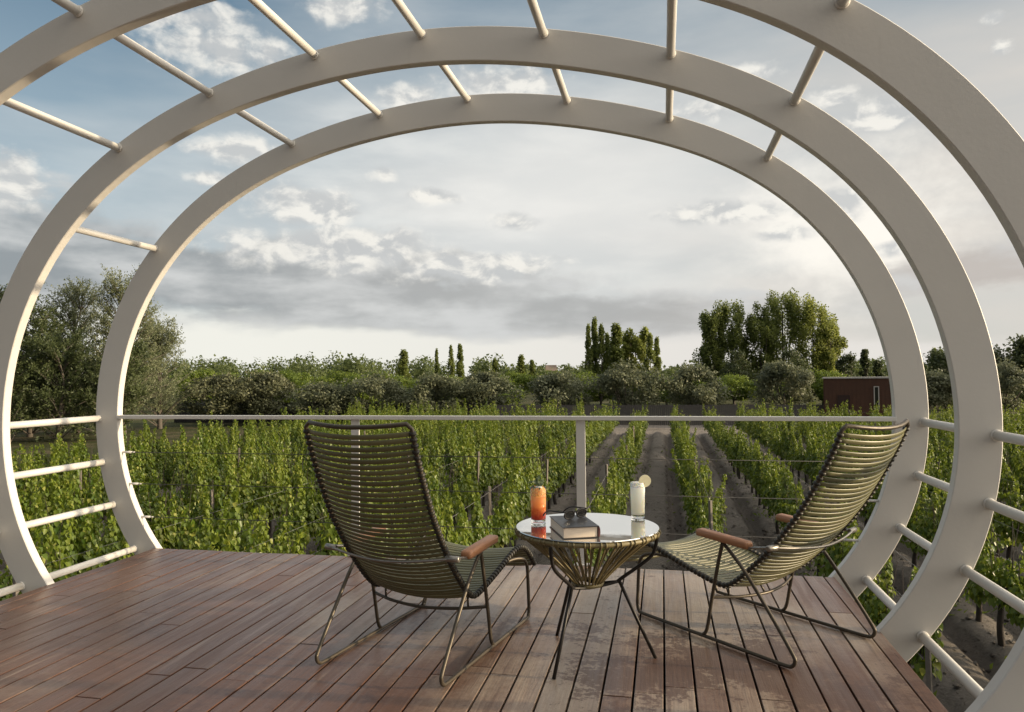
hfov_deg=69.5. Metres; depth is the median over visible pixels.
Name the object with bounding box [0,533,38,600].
grapevine
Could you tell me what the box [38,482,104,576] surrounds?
grapevine
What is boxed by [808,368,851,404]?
orchard tree
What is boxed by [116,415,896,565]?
railing
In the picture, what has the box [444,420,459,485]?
grapevine
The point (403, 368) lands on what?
poplar
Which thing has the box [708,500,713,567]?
vine stake
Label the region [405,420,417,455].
grapevine
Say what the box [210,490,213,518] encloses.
vine stake
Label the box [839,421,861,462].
grapevine
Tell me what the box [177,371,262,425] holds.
olive tree
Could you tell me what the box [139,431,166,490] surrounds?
grapevine
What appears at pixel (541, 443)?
grapevine
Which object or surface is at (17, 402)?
dark tree
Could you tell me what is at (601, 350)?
poplar
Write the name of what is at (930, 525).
grapevine
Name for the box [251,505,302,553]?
grapevine
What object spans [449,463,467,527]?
grapevine
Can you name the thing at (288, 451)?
grapevine
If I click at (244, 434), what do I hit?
grapevine
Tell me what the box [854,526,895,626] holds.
grapevine
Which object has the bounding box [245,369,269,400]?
orchard tree
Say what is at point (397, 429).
grapevine
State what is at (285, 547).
grapevine
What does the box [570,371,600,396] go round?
orchard tree
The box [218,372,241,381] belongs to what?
orchard tree
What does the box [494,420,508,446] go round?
grapevine
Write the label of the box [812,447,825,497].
grapevine
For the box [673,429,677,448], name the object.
grapevine
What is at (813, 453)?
grapevine
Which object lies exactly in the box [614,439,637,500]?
grapevine
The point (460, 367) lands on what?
poplar
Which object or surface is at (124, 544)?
grapevine
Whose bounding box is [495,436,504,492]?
grapevine
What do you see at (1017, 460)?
grapevine
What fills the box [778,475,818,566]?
grapevine
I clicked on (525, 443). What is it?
grapevine
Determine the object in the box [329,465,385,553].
grapevine
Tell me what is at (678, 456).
grapevine
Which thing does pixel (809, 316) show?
tall tree
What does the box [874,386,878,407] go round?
window
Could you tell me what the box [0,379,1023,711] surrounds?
ground
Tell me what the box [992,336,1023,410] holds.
leafy tree
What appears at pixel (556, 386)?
olive tree
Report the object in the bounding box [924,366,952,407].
olive tree
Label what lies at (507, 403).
orchard tree
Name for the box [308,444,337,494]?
grapevine
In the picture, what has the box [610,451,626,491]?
grapevine
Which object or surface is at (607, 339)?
poplar
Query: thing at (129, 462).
grapevine
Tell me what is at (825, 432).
grapevine
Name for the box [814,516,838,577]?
grapevine
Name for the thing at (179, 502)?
grapevine
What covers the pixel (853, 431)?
grapevine
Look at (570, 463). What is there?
grapevine
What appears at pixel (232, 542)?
grapevine
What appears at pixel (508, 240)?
sky
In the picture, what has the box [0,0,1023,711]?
pergola
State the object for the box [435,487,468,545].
grapevine
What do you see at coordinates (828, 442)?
grapevine
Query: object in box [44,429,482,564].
trellis wire
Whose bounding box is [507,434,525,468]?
grapevine
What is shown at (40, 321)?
dark tree
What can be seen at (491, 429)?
grapevine
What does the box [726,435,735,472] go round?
grapevine
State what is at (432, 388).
olive tree
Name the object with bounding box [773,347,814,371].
leafy tree
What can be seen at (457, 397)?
orchard tree
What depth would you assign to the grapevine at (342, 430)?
25.80 m
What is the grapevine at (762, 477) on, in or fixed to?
on the ground
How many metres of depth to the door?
52.37 m
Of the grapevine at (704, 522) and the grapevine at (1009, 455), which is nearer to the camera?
the grapevine at (704, 522)
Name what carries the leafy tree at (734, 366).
on the ground
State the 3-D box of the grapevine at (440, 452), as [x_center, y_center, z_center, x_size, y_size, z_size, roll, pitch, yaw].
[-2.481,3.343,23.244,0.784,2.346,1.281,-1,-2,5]
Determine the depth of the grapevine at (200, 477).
17.50 m
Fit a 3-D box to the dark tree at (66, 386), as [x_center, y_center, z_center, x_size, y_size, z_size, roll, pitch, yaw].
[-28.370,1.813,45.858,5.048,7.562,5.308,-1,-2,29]
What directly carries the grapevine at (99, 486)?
on the ground
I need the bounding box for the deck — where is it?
[0,548,947,711]
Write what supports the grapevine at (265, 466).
on the ground
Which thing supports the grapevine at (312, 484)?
on the ground
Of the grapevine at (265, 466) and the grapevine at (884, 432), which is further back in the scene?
the grapevine at (884, 432)
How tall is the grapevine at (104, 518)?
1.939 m
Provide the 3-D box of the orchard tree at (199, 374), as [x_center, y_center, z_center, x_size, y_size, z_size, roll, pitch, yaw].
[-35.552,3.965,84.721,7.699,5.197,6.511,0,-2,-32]
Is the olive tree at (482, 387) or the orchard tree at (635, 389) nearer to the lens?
the olive tree at (482, 387)
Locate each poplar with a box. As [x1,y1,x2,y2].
[396,349,411,385]
[434,348,439,376]
[447,344,455,376]
[455,343,464,377]
[490,359,499,377]
[517,354,526,385]
[528,360,535,393]
[584,323,593,379]
[590,316,600,377]
[596,323,608,376]
[602,332,609,368]
[606,322,625,369]
[643,332,656,370]
[652,336,662,378]
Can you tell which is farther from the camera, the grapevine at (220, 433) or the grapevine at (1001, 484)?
the grapevine at (220, 433)
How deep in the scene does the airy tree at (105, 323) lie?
51.73 m
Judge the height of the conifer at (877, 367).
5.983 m
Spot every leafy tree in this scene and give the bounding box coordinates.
[719,349,756,396]
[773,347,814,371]
[835,351,857,376]
[922,346,952,409]
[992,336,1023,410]
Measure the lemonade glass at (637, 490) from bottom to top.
0.193 m
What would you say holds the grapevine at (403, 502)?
on the ground
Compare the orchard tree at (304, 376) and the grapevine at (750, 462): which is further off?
the orchard tree at (304, 376)
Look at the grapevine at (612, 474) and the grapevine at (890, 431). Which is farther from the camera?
the grapevine at (890, 431)
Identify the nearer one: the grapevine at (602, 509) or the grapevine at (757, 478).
the grapevine at (602, 509)
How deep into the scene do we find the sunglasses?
3.08 m
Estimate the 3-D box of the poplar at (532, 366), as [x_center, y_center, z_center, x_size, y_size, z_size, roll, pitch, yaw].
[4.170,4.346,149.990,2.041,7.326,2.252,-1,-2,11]
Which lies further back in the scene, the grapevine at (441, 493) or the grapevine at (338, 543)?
the grapevine at (441, 493)
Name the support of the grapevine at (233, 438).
on the ground
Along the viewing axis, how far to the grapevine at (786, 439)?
27.81 m
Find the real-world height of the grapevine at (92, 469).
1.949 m
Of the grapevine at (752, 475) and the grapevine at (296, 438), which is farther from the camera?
the grapevine at (296, 438)
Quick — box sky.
[0,0,1023,379]
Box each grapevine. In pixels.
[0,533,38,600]
[10,493,90,596]
[11,452,31,511]
[12,446,38,497]
[18,444,62,504]
[18,486,38,538]
[29,453,78,532]
[31,442,68,489]
[35,443,102,554]
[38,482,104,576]
[39,432,69,474]
[64,433,92,478]
[67,445,89,489]
[69,455,107,524]
[84,501,134,569]
[86,454,101,484]
[87,453,107,519]
[93,531,133,567]
[99,443,143,516]
[119,470,158,528]
[123,425,134,454]
[124,435,141,469]
[126,449,149,492]
[130,428,154,460]
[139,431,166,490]
[142,419,167,462]
[148,488,179,548]
[151,466,187,520]
[155,429,173,476]
[161,439,185,489]
[165,486,202,548]
[172,432,193,453]
[178,448,214,521]
[178,483,231,551]
[179,420,213,495]
[180,425,207,466]
[186,480,256,552]
[193,421,213,446]
[194,455,239,530]
[201,425,223,484]
[207,445,236,499]
[209,421,224,467]
[213,495,257,551]
[215,427,223,460]
[218,427,239,466]
[221,419,242,454]
[221,430,248,476]
[227,435,276,528]
[236,431,250,461]
[238,456,256,492]
[239,420,251,446]
[243,433,262,470]
[248,419,261,451]
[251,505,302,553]
[252,442,285,538]
[256,441,280,485]
[258,504,294,553]
[259,422,276,470]
[264,420,280,451]
[270,427,301,481]
[271,432,305,516]
[272,516,314,554]
[274,423,292,452]
[274,433,292,467]
[278,456,320,549]
[290,411,305,455]
[294,470,316,497]
[298,413,318,465]
[298,452,313,482]
[300,444,335,541]
[305,428,327,467]
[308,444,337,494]
[315,479,350,555]
[321,430,339,461]
[329,434,350,475]
[329,451,360,505]
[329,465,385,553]
[333,420,340,445]
[333,481,403,557]
[337,424,348,469]
[346,445,367,486]
[360,440,374,470]
[367,413,387,446]
[368,452,380,497]
[373,421,399,469]
[374,439,402,491]
[376,414,394,446]
[378,463,420,542]
[378,481,396,554]
[387,420,400,445]
[390,438,402,475]
[395,475,445,555]
[400,437,418,484]
[402,467,433,546]
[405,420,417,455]
[413,434,436,475]
[418,447,440,521]
[419,420,438,447]
[420,433,432,461]
[426,461,457,514]
[428,426,445,480]
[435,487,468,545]
[438,420,452,463]
[440,424,478,519]
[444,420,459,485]
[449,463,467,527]
[453,436,483,514]
[453,483,481,545]
[454,420,474,451]
[458,422,468,468]
[464,413,483,455]
[466,474,492,547]
[474,436,495,505]
[482,420,501,445]
[483,420,502,500]
[483,422,487,446]
[483,481,513,547]
[490,420,507,444]
[492,439,512,482]
[492,448,527,547]
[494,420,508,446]
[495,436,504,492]
[506,453,529,546]
[507,433,521,460]
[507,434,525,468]
[510,437,531,539]
[514,409,531,468]
[520,443,550,512]
[525,405,536,443]
[525,437,546,486]
[531,426,563,509]
[532,411,551,461]
[533,454,554,500]
[537,424,546,459]
[551,443,563,504]
[556,433,570,487]
[557,445,567,496]
[561,442,573,491]
[565,423,575,478]
[570,420,590,459]
[570,448,575,483]
[571,415,587,454]
[572,497,598,566]
[580,415,588,461]
[585,413,601,462]
[586,420,598,465]
[589,492,608,560]
[591,475,629,514]
[593,548,602,563]
[594,477,609,513]
[605,459,628,499]
[606,457,626,514]
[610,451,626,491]
[612,436,633,463]
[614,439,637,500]
[619,431,641,475]
[620,429,638,466]
[625,422,641,462]
[625,453,629,466]
[631,429,641,462]
[633,421,643,467]
[668,428,692,486]
[670,424,693,461]
[670,446,708,502]
[671,415,685,443]
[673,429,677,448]
[676,424,696,444]
[676,430,689,461]
[678,430,688,465]
[679,424,700,465]
[681,441,698,484]
[682,467,697,513]
[684,443,698,477]
[684,464,727,533]
[689,454,707,501]
[689,492,717,551]
[699,494,723,564]
[702,487,726,532]
[721,426,733,465]
[722,425,730,462]
[725,427,741,478]
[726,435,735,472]
[728,424,735,461]
[729,432,737,476]
[738,430,748,483]
[739,435,752,492]
[741,438,759,496]
[750,445,762,505]
[752,439,770,508]
[759,454,790,516]
[762,455,784,533]
[765,407,784,466]
[772,428,784,467]
[773,458,781,485]
[775,469,813,545]
[776,461,793,540]
[778,412,794,470]
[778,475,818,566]
[785,441,793,476]
[788,476,826,576]
[789,426,801,481]
[794,438,806,483]
[803,427,818,485]
[804,427,826,479]
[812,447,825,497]
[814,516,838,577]
[816,421,846,511]
[818,497,857,576]
[822,421,834,447]
[822,421,845,503]
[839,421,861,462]
[841,429,864,525]
[844,421,862,467]
[852,462,872,526]
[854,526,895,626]
[857,431,881,476]
[861,415,883,472]
[864,451,884,520]
[871,454,931,556]
[875,431,889,459]
[878,562,943,680]
[882,421,890,439]
[885,421,891,445]
[899,495,932,566]
[910,482,947,558]
[919,445,947,499]
[925,428,937,464]
[926,454,949,508]
[932,431,953,469]
[937,422,953,448]
[939,421,951,446]
[939,456,952,516]
[940,449,953,500]
[947,432,953,478]
[964,520,1015,621]
[965,517,1023,646]
[989,491,1005,556]
[991,479,1023,566]
[996,451,1021,502]
[998,492,1023,546]
[1001,444,1023,506]
[1002,443,1021,470]
[1005,552,1023,630]
[1009,422,1023,455]
[1009,445,1022,476]
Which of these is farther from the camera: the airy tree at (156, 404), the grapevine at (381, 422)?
the airy tree at (156, 404)
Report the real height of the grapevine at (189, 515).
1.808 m
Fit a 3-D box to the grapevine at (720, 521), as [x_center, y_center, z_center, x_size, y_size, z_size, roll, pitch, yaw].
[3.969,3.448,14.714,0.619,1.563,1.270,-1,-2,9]
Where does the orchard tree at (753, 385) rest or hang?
on the ground
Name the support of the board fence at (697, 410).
on the ground
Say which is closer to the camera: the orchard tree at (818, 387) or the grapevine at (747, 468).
the grapevine at (747, 468)
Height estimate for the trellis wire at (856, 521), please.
0.944 m
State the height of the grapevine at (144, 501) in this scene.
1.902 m
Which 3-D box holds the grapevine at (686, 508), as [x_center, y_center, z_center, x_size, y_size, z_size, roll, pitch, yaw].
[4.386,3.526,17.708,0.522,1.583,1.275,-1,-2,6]
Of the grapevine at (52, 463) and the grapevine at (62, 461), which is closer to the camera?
the grapevine at (52, 463)
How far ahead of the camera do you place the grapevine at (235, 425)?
29.29 m
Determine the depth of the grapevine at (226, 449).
22.42 m
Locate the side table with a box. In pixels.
[515,513,660,679]
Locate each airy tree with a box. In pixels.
[39,275,110,431]
[72,264,180,433]
[126,312,203,428]
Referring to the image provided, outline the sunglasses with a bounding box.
[543,506,586,519]
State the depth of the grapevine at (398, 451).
24.91 m
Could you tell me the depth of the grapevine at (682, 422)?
30.47 m
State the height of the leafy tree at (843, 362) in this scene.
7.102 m
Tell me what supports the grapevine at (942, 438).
on the ground
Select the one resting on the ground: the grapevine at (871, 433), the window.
the grapevine at (871, 433)
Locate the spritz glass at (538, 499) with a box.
[528,476,545,523]
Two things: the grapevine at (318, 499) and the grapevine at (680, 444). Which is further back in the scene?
the grapevine at (680, 444)
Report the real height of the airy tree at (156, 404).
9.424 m
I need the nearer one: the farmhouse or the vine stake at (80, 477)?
the vine stake at (80, 477)
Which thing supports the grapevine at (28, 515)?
on the ground
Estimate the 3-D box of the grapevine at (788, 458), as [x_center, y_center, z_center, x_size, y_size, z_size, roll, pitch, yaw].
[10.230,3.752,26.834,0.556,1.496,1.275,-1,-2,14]
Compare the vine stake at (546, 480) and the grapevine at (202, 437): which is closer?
the vine stake at (546, 480)
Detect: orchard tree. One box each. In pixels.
[166,368,220,402]
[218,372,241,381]
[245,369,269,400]
[251,369,313,408]
[294,372,326,401]
[318,369,360,388]
[340,374,387,402]
[363,371,406,401]
[400,378,421,401]
[437,375,465,400]
[443,378,467,401]
[471,375,526,408]
[497,370,532,404]
[519,370,568,398]
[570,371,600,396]
[574,377,614,404]
[622,372,660,403]
[633,376,673,404]
[660,377,715,403]
[718,373,757,404]
[749,380,808,398]
[773,377,822,404]
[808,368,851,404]
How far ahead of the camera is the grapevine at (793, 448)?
25.89 m
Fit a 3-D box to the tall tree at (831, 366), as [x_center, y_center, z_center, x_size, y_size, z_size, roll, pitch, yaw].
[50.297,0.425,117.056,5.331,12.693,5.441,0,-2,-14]
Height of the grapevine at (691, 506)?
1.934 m
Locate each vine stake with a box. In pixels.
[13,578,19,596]
[79,470,81,506]
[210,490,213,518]
[477,452,479,489]
[488,486,490,532]
[546,459,547,514]
[605,464,607,496]
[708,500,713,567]
[807,487,810,570]
[925,647,932,692]
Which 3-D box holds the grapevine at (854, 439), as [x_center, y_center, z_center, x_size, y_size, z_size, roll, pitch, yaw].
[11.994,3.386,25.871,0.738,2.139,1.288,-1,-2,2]
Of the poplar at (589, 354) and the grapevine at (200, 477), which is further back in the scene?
the poplar at (589, 354)
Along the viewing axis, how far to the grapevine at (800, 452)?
24.81 m
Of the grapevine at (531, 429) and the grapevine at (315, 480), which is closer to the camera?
the grapevine at (315, 480)
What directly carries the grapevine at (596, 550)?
on the ground
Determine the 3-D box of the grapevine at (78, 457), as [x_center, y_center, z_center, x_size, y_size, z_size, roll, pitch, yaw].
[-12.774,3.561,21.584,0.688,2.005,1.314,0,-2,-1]
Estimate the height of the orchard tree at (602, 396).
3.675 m
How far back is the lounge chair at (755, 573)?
3.19 m
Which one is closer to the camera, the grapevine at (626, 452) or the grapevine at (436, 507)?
the grapevine at (436, 507)
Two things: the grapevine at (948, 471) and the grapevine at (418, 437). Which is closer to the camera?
the grapevine at (948, 471)
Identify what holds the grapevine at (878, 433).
on the ground
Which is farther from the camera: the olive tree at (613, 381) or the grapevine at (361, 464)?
the olive tree at (613, 381)
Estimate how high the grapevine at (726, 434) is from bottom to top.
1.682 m
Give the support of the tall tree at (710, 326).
on the ground
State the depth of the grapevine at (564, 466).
22.47 m
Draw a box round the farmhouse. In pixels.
[545,365,556,372]
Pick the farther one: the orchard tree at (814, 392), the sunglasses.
the orchard tree at (814, 392)
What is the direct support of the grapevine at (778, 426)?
on the ground
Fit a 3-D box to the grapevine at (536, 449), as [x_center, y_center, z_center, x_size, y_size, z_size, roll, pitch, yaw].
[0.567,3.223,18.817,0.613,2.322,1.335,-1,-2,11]
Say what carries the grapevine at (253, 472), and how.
on the ground
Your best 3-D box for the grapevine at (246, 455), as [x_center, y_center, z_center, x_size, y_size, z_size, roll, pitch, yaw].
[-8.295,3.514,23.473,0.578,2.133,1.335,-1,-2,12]
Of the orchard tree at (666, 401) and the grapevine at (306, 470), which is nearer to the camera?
the grapevine at (306, 470)
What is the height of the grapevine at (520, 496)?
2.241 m
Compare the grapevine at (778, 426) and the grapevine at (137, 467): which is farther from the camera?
the grapevine at (778, 426)
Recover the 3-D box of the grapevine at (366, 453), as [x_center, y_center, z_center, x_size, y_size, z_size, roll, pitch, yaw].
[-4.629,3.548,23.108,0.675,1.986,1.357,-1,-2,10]
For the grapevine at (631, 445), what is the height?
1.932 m
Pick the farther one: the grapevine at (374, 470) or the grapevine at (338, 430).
the grapevine at (338, 430)
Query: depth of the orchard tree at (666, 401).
86.86 m
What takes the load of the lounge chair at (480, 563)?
on the deck
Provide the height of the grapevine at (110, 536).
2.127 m
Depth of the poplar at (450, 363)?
169.78 m
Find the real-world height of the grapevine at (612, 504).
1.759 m
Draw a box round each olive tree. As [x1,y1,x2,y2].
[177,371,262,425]
[212,369,298,423]
[287,379,361,420]
[335,369,409,414]
[398,370,468,415]
[452,369,528,415]
[527,367,595,407]
[587,357,667,412]
[661,360,733,404]
[748,359,818,409]
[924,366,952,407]
[995,357,1023,412]
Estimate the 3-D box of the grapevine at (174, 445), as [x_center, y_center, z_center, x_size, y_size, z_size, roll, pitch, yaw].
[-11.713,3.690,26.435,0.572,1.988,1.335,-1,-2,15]
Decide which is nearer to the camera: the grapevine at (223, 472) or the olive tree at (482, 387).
the grapevine at (223, 472)
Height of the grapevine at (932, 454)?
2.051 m
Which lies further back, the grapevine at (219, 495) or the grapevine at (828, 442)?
the grapevine at (828, 442)
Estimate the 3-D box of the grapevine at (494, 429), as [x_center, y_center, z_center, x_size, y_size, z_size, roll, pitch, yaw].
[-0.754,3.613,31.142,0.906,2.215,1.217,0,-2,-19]
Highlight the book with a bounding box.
[549,515,599,538]
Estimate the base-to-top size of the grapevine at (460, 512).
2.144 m
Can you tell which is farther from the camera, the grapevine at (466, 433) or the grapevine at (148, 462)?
the grapevine at (466, 433)
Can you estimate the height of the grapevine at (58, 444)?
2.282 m
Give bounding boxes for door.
[838,395,849,415]
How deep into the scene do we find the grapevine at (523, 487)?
16.83 m
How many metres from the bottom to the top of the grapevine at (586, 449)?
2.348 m
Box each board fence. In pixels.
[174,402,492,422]
[496,404,823,425]
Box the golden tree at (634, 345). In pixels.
[621,326,648,391]
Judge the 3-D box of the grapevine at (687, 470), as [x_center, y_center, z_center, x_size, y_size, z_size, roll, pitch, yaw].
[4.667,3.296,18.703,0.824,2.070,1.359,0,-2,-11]
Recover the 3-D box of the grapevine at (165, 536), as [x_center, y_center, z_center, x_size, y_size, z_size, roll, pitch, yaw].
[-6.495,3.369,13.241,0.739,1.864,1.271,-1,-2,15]
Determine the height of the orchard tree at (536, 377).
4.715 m
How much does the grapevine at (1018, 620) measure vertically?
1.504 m
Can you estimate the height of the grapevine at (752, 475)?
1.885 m
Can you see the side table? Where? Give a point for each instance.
(622, 532)
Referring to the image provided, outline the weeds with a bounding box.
[452,442,1006,696]
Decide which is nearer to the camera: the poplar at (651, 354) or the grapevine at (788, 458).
the grapevine at (788, 458)
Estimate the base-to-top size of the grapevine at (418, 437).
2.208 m
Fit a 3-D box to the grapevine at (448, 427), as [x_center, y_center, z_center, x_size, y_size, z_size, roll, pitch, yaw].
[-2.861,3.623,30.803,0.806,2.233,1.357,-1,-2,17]
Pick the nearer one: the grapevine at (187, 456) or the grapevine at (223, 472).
the grapevine at (223, 472)
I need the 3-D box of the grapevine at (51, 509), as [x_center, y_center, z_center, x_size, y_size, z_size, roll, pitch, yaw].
[-8.189,2.969,13.667,1.189,2.716,0.926,1,-2,-41]
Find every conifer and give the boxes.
[858,349,871,376]
[872,359,885,376]
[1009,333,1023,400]
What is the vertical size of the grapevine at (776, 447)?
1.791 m
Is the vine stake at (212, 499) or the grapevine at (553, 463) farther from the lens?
the grapevine at (553, 463)
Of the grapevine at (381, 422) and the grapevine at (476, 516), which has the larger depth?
the grapevine at (381, 422)
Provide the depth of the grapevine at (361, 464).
22.24 m
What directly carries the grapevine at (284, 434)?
on the ground
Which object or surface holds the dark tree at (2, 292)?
on the ground
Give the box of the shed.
[822,377,891,423]
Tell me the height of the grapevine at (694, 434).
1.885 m
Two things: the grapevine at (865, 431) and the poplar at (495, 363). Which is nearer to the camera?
the grapevine at (865, 431)
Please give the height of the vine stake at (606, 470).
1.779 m
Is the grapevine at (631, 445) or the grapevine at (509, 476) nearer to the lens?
the grapevine at (509, 476)
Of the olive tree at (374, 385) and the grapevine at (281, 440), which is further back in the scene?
the olive tree at (374, 385)
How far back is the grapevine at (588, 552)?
11.89 m
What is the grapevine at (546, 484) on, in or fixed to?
on the ground
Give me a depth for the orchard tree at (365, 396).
79.11 m
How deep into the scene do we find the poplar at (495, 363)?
149.81 m
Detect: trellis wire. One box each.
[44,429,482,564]
[242,412,571,554]
[711,411,918,653]
[756,415,1022,567]
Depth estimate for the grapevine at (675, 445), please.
27.59 m
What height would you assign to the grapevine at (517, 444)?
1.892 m
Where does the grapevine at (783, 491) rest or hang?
on the ground
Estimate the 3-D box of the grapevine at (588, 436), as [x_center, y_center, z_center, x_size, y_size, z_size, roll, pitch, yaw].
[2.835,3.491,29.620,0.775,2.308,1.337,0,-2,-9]
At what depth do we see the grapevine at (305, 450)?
27.06 m
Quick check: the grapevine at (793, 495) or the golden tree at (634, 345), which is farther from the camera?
the golden tree at (634, 345)
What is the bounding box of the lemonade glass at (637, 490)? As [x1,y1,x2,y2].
[630,475,650,518]
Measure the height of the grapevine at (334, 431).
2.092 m
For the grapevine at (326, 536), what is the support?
on the ground
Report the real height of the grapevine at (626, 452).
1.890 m
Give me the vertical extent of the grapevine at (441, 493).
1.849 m
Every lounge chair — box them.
[303,420,536,686]
[615,419,909,668]
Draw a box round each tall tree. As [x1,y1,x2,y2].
[692,306,727,375]
[711,299,755,386]
[741,300,781,378]
[753,287,806,366]
[788,293,840,394]
[811,321,848,379]
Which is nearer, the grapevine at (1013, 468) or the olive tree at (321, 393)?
the grapevine at (1013, 468)
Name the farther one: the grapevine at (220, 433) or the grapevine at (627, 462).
the grapevine at (220, 433)
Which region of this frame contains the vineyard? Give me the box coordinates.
[0,392,1023,564]
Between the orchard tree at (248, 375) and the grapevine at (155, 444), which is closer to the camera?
the grapevine at (155, 444)
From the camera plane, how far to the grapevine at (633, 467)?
24.35 m
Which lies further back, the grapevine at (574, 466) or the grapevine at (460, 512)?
the grapevine at (574, 466)
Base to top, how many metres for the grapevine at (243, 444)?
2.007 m
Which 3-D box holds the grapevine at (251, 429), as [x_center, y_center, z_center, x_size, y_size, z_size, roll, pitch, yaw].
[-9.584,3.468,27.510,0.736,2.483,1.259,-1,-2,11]
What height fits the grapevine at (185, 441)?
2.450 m
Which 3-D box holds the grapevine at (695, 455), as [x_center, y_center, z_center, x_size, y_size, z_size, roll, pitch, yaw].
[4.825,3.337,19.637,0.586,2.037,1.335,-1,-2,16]
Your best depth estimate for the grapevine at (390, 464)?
19.44 m
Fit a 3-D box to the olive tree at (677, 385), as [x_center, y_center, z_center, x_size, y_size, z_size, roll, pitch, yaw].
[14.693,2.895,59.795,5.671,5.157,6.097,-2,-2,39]
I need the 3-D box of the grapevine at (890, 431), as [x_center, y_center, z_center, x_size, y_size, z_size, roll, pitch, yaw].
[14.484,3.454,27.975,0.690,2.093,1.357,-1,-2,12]
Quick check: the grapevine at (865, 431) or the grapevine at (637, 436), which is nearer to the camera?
the grapevine at (865, 431)
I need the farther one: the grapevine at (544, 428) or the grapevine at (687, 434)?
the grapevine at (544, 428)
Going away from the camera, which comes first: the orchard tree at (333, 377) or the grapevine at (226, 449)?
the grapevine at (226, 449)
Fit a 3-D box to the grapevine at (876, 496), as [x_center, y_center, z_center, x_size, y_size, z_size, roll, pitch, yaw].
[7.794,3.008,15.142,0.894,2.428,1.400,0,-2,-5]
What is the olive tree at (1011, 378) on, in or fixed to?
on the ground
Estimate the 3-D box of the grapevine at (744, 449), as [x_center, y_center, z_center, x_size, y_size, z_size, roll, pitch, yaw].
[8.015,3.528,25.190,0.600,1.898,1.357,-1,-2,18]
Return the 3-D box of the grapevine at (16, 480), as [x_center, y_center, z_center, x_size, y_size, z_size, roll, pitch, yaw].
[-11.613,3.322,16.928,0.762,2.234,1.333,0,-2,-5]
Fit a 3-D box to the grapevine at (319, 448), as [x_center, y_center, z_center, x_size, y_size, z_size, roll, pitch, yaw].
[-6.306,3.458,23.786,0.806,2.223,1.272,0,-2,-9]
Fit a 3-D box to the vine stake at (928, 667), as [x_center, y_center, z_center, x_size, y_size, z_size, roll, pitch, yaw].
[4.455,3.238,7.891,0.062,1.615,0.063,-1,-2,-19]
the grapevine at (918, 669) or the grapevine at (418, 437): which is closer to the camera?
the grapevine at (918, 669)
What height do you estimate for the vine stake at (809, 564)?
1.680 m
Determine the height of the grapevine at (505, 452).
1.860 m
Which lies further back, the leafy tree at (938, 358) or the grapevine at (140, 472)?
the leafy tree at (938, 358)
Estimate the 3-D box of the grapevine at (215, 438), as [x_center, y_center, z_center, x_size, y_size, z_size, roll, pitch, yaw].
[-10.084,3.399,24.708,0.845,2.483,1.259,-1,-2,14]
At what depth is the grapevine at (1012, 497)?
13.73 m
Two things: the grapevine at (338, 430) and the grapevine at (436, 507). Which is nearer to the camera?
the grapevine at (436, 507)
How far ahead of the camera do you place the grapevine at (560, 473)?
21.45 m
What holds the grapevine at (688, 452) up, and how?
on the ground
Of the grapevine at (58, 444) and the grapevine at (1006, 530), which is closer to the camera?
the grapevine at (1006, 530)
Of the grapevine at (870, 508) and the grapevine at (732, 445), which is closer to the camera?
the grapevine at (870, 508)
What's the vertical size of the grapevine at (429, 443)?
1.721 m
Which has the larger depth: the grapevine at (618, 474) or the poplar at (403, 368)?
the poplar at (403, 368)
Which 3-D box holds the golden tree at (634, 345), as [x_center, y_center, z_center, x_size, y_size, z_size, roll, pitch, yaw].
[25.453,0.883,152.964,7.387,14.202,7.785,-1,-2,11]
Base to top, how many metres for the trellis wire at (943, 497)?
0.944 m
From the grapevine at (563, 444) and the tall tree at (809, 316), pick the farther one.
the tall tree at (809, 316)
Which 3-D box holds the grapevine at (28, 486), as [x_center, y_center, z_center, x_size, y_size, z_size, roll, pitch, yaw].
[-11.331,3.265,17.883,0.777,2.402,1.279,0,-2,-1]
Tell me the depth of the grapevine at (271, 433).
28.56 m
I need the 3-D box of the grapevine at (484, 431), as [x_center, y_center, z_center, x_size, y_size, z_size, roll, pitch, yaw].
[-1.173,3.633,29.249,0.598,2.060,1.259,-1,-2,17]
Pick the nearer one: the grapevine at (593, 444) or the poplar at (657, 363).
the grapevine at (593, 444)
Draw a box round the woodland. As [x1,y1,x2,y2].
[64,350,1010,389]
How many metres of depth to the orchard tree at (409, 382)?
85.94 m
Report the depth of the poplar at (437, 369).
159.74 m
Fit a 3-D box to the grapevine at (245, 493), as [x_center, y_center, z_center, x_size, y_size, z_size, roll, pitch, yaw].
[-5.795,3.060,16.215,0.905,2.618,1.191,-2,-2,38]
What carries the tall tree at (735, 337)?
on the ground
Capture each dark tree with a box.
[0,283,7,302]
[0,294,86,436]
[10,329,55,445]
[14,325,102,441]
[45,337,163,440]
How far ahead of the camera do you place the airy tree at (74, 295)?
53.03 m
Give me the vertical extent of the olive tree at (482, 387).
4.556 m
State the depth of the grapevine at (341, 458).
20.98 m
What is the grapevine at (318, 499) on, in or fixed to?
on the ground
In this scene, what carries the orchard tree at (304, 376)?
on the ground
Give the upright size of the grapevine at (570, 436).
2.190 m
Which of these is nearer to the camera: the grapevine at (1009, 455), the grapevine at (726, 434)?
the grapevine at (1009, 455)
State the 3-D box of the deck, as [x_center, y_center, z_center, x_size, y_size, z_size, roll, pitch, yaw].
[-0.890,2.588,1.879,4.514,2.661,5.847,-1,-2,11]
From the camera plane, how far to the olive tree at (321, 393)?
59.04 m
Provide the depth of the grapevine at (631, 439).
27.24 m
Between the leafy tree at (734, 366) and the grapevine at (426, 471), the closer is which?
the grapevine at (426, 471)
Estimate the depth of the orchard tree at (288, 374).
85.86 m
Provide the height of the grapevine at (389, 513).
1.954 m
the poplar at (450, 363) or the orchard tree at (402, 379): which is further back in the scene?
the poplar at (450, 363)

